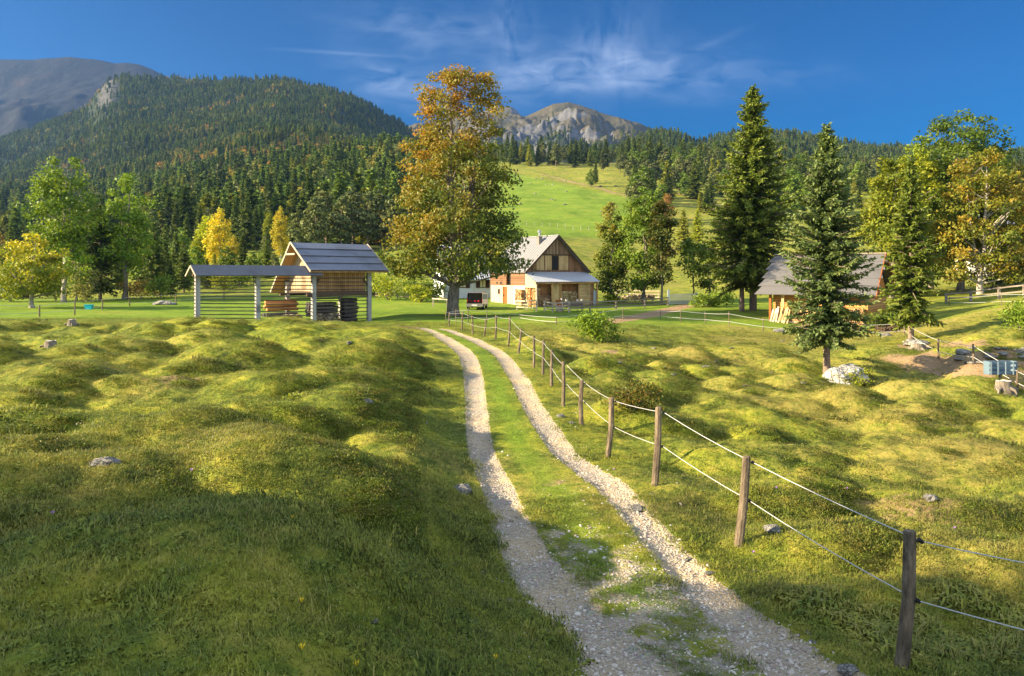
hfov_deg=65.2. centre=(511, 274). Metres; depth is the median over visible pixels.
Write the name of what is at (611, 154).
pine tree
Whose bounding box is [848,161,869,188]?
broadleaf tree
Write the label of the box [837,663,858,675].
pebble
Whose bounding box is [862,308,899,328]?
bush
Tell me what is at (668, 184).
spruce tree
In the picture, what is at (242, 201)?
spruce tree
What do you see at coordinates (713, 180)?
pine tree
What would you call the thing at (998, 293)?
rail fence
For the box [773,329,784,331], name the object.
rock
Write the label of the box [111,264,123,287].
spruce tree
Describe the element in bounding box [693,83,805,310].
spruce tree
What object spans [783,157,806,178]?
broadleaf tree
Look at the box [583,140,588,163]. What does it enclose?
spruce tree
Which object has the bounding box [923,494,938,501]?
rock
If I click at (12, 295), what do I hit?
bush
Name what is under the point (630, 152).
broadleaf tree
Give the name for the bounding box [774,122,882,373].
spruce tree
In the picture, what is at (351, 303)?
log
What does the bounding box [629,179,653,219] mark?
pine tree
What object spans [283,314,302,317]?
firewood pile
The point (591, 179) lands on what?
broadleaf tree
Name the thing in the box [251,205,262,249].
spruce tree
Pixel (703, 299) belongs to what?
bush
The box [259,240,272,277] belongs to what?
spruce tree
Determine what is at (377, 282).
bush
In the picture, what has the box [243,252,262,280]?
broadleaf tree
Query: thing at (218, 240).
birch tree
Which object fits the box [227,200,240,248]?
spruce tree
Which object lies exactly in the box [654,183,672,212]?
broadleaf tree
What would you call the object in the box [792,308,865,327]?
firewood stack
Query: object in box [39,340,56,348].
tree stump
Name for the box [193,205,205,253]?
spruce tree
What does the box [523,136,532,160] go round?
spruce tree
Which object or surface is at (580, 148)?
spruce tree
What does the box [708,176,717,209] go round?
spruce tree
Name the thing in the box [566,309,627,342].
bush
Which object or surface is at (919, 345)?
tree stump
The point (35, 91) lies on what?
bald mountain
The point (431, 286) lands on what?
bush
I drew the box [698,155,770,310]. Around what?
spruce tree
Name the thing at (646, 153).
broadleaf tree
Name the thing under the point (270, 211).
spruce tree
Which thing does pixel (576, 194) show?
ground
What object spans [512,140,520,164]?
spruce tree
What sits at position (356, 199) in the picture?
pine tree
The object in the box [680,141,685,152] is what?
spruce tree
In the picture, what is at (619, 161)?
pine tree
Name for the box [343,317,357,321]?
log
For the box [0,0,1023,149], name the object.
sky
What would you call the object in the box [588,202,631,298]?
maple tree
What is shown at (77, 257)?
ash tree
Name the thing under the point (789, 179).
broadleaf tree
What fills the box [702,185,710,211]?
spruce tree
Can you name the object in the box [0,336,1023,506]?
grass
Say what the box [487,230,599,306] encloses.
farmhouse
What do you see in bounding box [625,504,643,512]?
rock
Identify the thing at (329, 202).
pine tree
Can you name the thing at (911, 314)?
spruce tree
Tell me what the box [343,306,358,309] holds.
log
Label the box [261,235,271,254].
pine tree
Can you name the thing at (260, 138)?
hill forest
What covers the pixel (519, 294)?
firewood stack
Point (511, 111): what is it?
crag
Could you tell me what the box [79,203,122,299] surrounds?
spruce tree
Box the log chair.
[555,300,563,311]
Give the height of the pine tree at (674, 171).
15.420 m
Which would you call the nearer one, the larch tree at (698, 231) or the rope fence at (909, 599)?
the rope fence at (909, 599)
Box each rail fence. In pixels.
[375,292,437,302]
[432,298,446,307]
[516,300,536,311]
[543,301,569,312]
[570,297,668,310]
[615,290,659,299]
[945,284,1023,302]
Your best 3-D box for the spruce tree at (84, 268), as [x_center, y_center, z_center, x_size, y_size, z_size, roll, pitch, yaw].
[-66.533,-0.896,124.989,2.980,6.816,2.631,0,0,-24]
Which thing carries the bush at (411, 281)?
on the ground at (576, 194)
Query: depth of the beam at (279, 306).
65.75 m
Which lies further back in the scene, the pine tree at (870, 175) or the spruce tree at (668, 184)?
the pine tree at (870, 175)
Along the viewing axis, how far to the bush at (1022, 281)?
103.88 m
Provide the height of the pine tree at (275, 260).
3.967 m
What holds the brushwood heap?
on the ground at (576, 194)
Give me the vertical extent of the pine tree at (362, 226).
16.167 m
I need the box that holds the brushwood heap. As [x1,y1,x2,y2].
[866,324,905,331]
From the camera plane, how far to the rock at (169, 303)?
87.22 m
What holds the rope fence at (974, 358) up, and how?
on the ground at (576, 194)
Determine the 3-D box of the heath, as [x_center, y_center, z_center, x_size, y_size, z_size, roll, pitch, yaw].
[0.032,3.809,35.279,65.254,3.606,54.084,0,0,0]
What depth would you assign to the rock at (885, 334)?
59.68 m
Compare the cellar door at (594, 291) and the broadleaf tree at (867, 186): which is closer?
the cellar door at (594, 291)
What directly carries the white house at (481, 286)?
on the ground at (576, 194)
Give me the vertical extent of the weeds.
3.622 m
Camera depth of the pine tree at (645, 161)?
516.76 m
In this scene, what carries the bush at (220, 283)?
on the ground at (576, 194)
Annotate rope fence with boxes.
[0,293,224,316]
[445,308,796,331]
[448,312,1023,670]
[863,324,1023,387]
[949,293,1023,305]
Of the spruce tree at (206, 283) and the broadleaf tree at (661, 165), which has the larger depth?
the broadleaf tree at (661, 165)
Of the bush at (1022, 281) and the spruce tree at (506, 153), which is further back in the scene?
the spruce tree at (506, 153)
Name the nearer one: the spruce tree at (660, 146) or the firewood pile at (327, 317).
the firewood pile at (327, 317)
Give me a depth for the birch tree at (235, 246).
145.50 m
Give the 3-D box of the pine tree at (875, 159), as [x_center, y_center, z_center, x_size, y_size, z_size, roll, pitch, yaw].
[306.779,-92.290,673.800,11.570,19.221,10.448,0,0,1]
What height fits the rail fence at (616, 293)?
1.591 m
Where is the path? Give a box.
[419,328,863,675]
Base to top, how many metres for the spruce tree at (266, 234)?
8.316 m
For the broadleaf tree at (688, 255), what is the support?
on the ground at (576, 194)
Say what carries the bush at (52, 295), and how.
on the ground at (576, 194)
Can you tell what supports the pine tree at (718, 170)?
on the ground at (576, 194)
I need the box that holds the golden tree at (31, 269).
[0,233,78,307]
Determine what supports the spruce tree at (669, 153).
on the ground at (576, 194)
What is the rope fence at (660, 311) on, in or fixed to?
on the ground at (576, 194)
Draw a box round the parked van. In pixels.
[466,292,487,309]
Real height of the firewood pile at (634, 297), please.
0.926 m
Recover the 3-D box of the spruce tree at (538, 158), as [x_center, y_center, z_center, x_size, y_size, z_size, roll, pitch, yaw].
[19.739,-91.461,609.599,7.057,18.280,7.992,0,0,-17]
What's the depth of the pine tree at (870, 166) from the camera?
490.91 m
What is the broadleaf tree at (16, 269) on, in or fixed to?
on the ground at (576, 194)
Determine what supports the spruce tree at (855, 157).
on the ground at (576, 194)
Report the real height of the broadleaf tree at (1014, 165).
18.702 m
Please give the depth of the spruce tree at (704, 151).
592.93 m
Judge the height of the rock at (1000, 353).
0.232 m
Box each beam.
[263,306,296,308]
[264,301,296,302]
[264,302,297,305]
[266,307,297,310]
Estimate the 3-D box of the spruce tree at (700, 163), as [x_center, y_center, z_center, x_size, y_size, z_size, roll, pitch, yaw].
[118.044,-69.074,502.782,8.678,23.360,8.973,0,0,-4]
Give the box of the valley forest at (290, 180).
[0,131,429,263]
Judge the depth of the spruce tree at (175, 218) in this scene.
239.50 m
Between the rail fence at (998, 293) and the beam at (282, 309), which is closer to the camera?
the beam at (282, 309)
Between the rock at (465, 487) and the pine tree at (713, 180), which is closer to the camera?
the rock at (465, 487)
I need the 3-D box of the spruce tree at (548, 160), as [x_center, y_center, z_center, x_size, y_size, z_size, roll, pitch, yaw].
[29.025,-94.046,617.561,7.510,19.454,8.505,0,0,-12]
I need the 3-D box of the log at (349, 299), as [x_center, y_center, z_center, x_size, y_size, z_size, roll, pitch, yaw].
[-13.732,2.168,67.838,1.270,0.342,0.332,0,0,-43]
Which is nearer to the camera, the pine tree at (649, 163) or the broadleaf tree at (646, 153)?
the pine tree at (649, 163)
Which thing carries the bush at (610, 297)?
on the ground at (576, 194)
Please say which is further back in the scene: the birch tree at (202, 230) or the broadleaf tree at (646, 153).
the broadleaf tree at (646, 153)
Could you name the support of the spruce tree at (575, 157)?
on the ground at (576, 194)
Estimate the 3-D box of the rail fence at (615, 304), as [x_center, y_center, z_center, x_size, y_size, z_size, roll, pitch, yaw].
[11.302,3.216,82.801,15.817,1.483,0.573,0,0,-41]
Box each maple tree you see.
[378,63,535,315]
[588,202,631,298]
[927,146,1023,293]
[986,165,1023,279]
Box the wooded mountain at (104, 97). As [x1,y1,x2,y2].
[0,76,408,176]
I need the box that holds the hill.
[196,131,653,162]
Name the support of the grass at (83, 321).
on the ground at (576, 194)
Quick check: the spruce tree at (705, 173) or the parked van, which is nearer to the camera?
the parked van
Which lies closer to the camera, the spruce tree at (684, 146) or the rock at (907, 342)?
the rock at (907, 342)
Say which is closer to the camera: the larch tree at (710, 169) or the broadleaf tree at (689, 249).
the broadleaf tree at (689, 249)
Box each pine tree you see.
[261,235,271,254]
[270,253,279,264]
[287,209,309,242]
[299,196,332,242]
[310,192,340,242]
[325,194,354,243]
[340,187,367,243]
[351,190,383,243]
[367,189,394,248]
[378,195,409,250]
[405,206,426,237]
[539,141,546,163]
[549,141,562,166]
[559,146,566,163]
[565,144,568,162]
[598,157,606,171]
[600,147,609,160]
[609,148,615,165]
[615,155,624,172]
[620,152,628,170]
[622,157,640,180]
[624,184,633,199]
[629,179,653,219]
[639,157,651,166]
[640,159,654,177]
[652,161,663,184]
[656,148,668,164]
[670,166,679,188]
[674,155,689,172]
[674,170,685,194]
[685,156,695,175]
[702,157,710,172]
[703,172,721,195]
[706,145,714,158]
[709,148,724,162]
[713,166,722,188]
[724,158,738,175]
[854,156,865,168]
[857,159,875,177]
[861,166,872,185]
[871,154,882,169]
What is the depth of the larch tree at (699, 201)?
352.02 m
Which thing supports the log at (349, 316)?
on the log at (349, 319)
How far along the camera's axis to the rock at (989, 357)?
40.74 m
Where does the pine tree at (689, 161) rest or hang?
on the ground at (576, 194)
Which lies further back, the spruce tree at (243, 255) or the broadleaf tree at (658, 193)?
the broadleaf tree at (658, 193)
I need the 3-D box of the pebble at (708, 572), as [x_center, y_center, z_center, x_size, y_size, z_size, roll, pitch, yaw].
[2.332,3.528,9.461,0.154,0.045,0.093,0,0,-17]
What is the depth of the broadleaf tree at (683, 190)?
423.27 m
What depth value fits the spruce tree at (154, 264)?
103.82 m
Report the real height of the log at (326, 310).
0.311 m
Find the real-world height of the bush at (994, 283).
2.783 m
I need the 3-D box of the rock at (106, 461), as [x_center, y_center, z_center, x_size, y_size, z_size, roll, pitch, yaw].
[-4.585,2.133,9.013,0.358,0.164,0.229,0,0,-11]
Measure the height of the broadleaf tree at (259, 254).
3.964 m
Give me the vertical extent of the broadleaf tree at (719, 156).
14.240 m
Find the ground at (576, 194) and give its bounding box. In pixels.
[0,158,1023,675]
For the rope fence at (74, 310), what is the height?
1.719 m
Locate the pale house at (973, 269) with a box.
[955,215,1021,275]
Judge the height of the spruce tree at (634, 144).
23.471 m
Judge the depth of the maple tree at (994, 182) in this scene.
91.70 m
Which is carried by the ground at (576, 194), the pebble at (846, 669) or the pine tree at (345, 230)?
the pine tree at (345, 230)
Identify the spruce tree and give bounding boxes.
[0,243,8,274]
[1,224,17,272]
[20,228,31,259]
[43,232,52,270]
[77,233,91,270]
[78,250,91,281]
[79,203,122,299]
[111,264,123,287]
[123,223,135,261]
[130,256,146,291]
[136,221,169,289]
[160,224,170,256]
[160,243,176,289]
[162,261,177,296]
[167,202,183,249]
[168,232,180,280]
[174,241,193,292]
[179,213,193,257]
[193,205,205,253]
[200,258,211,287]
[203,276,212,287]
[217,202,231,246]
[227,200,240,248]
[232,198,261,251]
[235,234,248,280]
[238,191,247,238]
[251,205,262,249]
[259,226,274,255]
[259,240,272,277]
[269,208,277,249]
[286,214,294,245]
[369,178,375,194]
[503,134,509,162]
[506,134,517,163]
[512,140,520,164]
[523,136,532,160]
[533,143,541,165]
[539,135,544,161]
[545,140,551,164]
[566,141,572,163]
[571,139,580,166]
[578,138,584,163]
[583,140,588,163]
[586,145,594,165]
[593,160,598,183]
[597,142,601,162]
[601,139,611,166]
[619,143,624,167]
[625,135,630,156]
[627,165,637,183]
[632,137,638,156]
[636,137,642,155]
[645,169,655,191]
[648,135,655,160]
[654,145,659,166]
[658,137,663,154]
[663,167,675,201]
[666,146,671,167]
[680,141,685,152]
[682,139,688,154]
[684,160,704,198]
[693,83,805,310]
[694,146,704,180]
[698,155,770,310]
[701,165,708,182]
[702,145,708,160]
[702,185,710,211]
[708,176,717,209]
[723,140,727,164]
[726,137,730,150]
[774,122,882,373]
[797,160,802,179]
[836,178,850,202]
[853,153,858,161]
[854,186,863,208]
[859,164,869,191]
[874,159,884,186]
[875,155,950,338]
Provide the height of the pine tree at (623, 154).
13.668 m
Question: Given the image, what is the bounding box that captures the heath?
[0,316,1023,613]
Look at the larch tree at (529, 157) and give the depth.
607.93 m
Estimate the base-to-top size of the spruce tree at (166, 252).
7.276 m
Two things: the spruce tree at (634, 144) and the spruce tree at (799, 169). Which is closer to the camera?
the spruce tree at (799, 169)
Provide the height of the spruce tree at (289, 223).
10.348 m
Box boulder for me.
[823,363,869,384]
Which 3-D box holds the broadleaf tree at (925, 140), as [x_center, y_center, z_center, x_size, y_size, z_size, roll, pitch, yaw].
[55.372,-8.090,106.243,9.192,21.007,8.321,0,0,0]
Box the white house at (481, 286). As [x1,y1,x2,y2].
[431,245,490,297]
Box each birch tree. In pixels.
[188,235,206,264]
[193,215,220,264]
[201,207,231,264]
[223,235,239,264]
[261,213,273,248]
[269,206,289,258]
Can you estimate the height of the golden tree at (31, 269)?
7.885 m
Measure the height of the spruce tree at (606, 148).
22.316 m
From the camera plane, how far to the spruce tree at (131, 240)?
214.82 m
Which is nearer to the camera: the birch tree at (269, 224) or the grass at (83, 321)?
the grass at (83, 321)
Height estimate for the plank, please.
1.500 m
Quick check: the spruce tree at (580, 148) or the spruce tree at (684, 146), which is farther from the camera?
the spruce tree at (580, 148)
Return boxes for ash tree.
[14,156,115,301]
[52,223,102,301]
[93,172,158,298]
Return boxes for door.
[503,287,506,302]
[552,256,557,269]
[593,290,595,305]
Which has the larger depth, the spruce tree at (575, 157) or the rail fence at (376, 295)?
the spruce tree at (575, 157)
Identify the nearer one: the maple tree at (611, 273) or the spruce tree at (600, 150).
the maple tree at (611, 273)
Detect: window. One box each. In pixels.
[460,280,469,287]
[476,279,489,287]
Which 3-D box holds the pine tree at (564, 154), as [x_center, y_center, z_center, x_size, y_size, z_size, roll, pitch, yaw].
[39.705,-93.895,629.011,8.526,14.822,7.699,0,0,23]
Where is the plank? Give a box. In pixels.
[775,307,778,321]
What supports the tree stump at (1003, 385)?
on the ground at (576, 194)
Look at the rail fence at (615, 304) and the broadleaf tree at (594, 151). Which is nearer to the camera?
the rail fence at (615, 304)
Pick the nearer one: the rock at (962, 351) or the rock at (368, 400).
the rock at (368, 400)
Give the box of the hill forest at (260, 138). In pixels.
[0,119,535,191]
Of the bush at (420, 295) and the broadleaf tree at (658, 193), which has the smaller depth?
the bush at (420, 295)
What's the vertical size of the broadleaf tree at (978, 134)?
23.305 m
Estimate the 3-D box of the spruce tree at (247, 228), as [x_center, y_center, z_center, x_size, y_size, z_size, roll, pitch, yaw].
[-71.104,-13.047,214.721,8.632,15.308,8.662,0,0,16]
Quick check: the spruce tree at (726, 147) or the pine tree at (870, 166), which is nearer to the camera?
the pine tree at (870, 166)
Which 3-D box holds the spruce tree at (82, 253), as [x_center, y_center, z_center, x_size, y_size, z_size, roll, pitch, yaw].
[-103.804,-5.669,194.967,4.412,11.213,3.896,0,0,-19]
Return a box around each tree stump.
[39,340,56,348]
[64,319,79,325]
[906,342,930,350]
[994,379,1019,395]
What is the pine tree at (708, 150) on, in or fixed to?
on the ground at (576, 194)
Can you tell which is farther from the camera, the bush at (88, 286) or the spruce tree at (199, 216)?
the spruce tree at (199, 216)
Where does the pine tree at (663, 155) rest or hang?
on the ground at (576, 194)
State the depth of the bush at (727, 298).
87.81 m
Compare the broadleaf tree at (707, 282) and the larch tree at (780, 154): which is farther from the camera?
the larch tree at (780, 154)
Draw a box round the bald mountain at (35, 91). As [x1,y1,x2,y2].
[0,57,165,135]
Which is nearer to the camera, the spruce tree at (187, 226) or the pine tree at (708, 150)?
the spruce tree at (187, 226)
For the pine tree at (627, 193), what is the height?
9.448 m
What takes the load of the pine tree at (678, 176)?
on the ground at (576, 194)
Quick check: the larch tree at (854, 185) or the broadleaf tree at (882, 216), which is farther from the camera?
the larch tree at (854, 185)
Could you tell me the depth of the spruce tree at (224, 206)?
229.74 m
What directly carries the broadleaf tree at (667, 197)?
on the ground at (576, 194)
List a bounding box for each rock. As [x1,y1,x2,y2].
[88,457,121,468]
[152,300,169,304]
[162,301,176,304]
[362,398,372,404]
[453,483,472,495]
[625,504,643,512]
[763,524,781,533]
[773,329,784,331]
[881,333,891,336]
[902,339,929,345]
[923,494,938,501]
[955,349,971,354]
[983,355,997,358]
[997,351,1008,355]
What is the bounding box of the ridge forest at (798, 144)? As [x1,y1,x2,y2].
[582,124,1023,182]
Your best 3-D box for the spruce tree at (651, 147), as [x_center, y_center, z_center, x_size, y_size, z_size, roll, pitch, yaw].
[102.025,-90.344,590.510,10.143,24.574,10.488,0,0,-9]
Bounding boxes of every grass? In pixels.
[0,312,1023,409]
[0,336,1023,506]
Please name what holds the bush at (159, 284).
on the ground at (576, 194)
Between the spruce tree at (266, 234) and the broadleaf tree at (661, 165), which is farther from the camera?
the broadleaf tree at (661, 165)
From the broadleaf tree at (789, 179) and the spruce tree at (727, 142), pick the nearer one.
the broadleaf tree at (789, 179)
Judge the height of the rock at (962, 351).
0.341 m
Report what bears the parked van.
on the ground at (576, 194)
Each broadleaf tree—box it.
[1,255,26,280]
[138,232,164,274]
[169,227,193,262]
[175,254,194,284]
[189,246,205,284]
[216,246,237,276]
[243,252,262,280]
[255,250,264,264]
[376,249,387,264]
[383,255,398,276]
[585,169,595,185]
[590,145,599,164]
[611,186,667,303]
[626,147,637,159]
[628,165,659,196]
[631,148,654,166]
[641,200,680,304]
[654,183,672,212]
[659,163,665,181]
[659,193,678,217]
[671,147,685,167]
[674,236,707,293]
[676,170,689,195]
[681,247,695,264]
[689,147,696,160]
[694,240,724,293]
[709,141,725,158]
[709,214,724,228]
[715,154,727,168]
[717,168,732,195]
[775,169,809,210]
[780,203,792,224]
[781,174,812,210]
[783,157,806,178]
[791,153,813,176]
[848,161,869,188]
[850,156,934,297]
[866,177,878,191]
[894,142,956,278]
[901,135,961,288]
[915,108,1023,290]
[966,151,1023,284]
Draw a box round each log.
[265,312,297,316]
[310,305,337,309]
[310,309,337,313]
[316,302,336,305]
[342,302,357,305]
[343,298,356,301]
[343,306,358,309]
[343,310,357,313]
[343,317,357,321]
[344,314,356,317]
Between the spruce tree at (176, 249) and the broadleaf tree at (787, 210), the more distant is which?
the broadleaf tree at (787, 210)
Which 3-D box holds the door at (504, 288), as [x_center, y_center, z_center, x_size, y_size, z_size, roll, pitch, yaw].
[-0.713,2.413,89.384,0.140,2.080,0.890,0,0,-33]
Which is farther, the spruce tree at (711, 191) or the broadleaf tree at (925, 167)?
the spruce tree at (711, 191)
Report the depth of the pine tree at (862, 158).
608.09 m
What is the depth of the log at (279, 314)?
65.30 m
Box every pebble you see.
[703,571,714,574]
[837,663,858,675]
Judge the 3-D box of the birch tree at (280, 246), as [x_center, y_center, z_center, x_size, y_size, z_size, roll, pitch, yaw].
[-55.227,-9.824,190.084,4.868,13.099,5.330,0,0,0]
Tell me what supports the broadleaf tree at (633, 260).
on the ground at (576, 194)
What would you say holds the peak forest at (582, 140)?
on the rocky peak
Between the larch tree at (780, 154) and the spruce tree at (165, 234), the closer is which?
the spruce tree at (165, 234)
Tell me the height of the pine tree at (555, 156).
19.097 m
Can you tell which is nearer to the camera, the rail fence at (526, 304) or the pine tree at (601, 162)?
the rail fence at (526, 304)
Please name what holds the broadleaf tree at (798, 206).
on the ground at (576, 194)
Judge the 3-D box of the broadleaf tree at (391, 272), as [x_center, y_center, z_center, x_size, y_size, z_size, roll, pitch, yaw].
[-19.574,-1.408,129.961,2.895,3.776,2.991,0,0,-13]
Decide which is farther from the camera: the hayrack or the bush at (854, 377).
the hayrack
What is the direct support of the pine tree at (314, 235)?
on the ground at (576, 194)
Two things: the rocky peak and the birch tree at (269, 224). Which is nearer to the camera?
the birch tree at (269, 224)
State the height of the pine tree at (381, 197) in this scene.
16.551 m
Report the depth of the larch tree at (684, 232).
214.51 m
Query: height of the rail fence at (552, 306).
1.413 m
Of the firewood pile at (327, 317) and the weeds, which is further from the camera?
the firewood pile at (327, 317)
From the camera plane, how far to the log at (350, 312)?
67.72 m
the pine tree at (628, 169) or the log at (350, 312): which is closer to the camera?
the log at (350, 312)
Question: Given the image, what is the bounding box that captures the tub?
[84,304,93,309]
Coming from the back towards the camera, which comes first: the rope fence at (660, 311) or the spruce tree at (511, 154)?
the spruce tree at (511, 154)
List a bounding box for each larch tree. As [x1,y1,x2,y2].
[211,253,219,284]
[519,142,523,161]
[525,145,532,165]
[660,160,676,197]
[674,209,691,256]
[688,208,706,246]
[696,193,703,211]
[707,158,715,174]
[777,148,784,167]
[851,176,856,192]
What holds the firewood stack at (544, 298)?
on the ground at (576, 194)
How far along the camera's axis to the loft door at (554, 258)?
88.14 m
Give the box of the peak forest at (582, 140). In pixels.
[536,113,657,151]
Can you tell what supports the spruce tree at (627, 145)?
on the ground at (576, 194)
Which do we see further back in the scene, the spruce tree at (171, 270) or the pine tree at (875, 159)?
the pine tree at (875, 159)
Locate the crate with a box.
[983,360,1017,378]
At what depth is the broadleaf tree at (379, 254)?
164.70 m
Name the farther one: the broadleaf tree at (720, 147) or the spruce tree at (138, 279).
the broadleaf tree at (720, 147)
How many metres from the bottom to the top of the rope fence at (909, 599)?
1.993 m
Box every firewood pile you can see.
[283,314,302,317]
[316,313,340,321]
[617,294,654,300]
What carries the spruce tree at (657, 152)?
on the ground at (576, 194)
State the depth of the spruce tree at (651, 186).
370.26 m
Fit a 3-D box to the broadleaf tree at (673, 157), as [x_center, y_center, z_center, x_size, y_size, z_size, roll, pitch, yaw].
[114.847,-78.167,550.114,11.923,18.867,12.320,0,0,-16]
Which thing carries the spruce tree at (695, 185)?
on the ground at (576, 194)
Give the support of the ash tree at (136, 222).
on the ground at (576, 194)
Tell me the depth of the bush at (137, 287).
97.44 m
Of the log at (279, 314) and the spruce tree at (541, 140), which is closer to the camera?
the log at (279, 314)
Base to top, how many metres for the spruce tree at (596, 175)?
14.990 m
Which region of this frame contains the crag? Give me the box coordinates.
[480,107,518,114]
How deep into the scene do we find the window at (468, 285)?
97.71 m
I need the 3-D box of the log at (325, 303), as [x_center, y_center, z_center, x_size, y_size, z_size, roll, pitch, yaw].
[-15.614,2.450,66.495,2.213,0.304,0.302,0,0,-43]
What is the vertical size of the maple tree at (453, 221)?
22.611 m
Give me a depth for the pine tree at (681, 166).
515.14 m
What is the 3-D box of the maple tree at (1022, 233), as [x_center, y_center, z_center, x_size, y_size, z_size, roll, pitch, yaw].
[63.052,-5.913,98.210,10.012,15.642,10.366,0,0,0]
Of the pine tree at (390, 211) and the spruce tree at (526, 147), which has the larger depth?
the spruce tree at (526, 147)
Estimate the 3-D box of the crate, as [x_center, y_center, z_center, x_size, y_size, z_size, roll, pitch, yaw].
[21.604,4.492,35.371,1.280,1.330,0.455,0,0,-4]
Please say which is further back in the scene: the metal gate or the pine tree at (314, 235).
the pine tree at (314, 235)
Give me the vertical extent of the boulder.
1.247 m
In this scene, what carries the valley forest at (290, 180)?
on the ground at (576, 194)
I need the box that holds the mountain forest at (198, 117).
[0,71,436,181]
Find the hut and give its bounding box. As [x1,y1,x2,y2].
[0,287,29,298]
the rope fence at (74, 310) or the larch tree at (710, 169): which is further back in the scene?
the larch tree at (710, 169)
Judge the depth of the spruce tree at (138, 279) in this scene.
105.74 m
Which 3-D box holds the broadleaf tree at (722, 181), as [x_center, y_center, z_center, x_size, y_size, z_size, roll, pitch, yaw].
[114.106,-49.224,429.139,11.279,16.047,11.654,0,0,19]
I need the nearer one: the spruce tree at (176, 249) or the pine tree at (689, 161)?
the spruce tree at (176, 249)
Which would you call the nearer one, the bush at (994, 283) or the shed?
the shed
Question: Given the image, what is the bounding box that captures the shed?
[755,253,898,328]
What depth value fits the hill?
856.23 m
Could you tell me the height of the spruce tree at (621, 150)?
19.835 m
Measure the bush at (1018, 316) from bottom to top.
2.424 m
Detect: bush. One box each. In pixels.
[0,275,29,301]
[36,275,85,300]
[61,270,112,301]
[114,277,177,298]
[138,272,180,298]
[206,276,238,290]
[225,276,254,287]
[365,278,398,295]
[372,271,408,300]
[377,278,428,298]
[402,284,431,301]
[421,278,448,297]
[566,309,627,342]
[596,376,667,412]
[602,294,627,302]
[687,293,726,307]
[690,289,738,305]
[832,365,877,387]
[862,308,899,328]
[966,270,1023,287]
[984,295,1023,330]
[988,268,1023,285]
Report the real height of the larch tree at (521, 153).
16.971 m
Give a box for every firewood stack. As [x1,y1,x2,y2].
[515,289,523,305]
[525,288,540,306]
[538,295,550,306]
[562,291,577,301]
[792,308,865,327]
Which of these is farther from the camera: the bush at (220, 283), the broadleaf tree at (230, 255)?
the broadleaf tree at (230, 255)
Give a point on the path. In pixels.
(474, 380)
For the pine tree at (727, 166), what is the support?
on the ground at (576, 194)
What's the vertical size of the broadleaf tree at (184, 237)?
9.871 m
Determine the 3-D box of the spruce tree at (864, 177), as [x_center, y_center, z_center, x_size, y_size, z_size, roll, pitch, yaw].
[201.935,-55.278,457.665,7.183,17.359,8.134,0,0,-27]
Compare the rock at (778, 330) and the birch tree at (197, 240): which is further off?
the birch tree at (197, 240)
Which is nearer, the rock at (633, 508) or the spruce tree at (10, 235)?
the rock at (633, 508)
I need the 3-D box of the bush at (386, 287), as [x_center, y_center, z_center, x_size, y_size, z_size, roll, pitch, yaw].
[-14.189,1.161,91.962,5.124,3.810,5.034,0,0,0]
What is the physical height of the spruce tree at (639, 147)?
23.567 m
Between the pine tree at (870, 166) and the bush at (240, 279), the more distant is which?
the pine tree at (870, 166)
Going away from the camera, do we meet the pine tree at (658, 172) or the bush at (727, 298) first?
the bush at (727, 298)
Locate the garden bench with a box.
[561,303,584,310]
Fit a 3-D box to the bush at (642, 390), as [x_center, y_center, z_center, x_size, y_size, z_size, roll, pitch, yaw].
[3.112,3.181,20.998,1.902,0.952,1.629,0,0,0]
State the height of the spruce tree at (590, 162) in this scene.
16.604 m
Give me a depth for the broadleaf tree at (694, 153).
609.55 m
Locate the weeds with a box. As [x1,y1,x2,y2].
[0,314,1023,670]
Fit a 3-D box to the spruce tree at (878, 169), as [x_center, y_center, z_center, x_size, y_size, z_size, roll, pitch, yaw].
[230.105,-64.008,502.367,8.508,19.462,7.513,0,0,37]
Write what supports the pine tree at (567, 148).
on the ground at (576, 194)
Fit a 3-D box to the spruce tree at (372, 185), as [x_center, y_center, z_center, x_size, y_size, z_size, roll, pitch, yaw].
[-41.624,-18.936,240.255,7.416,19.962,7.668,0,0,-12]
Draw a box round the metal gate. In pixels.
[667,290,697,304]
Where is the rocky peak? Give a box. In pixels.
[408,102,654,154]
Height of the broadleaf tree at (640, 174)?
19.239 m
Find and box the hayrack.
[185,241,388,320]

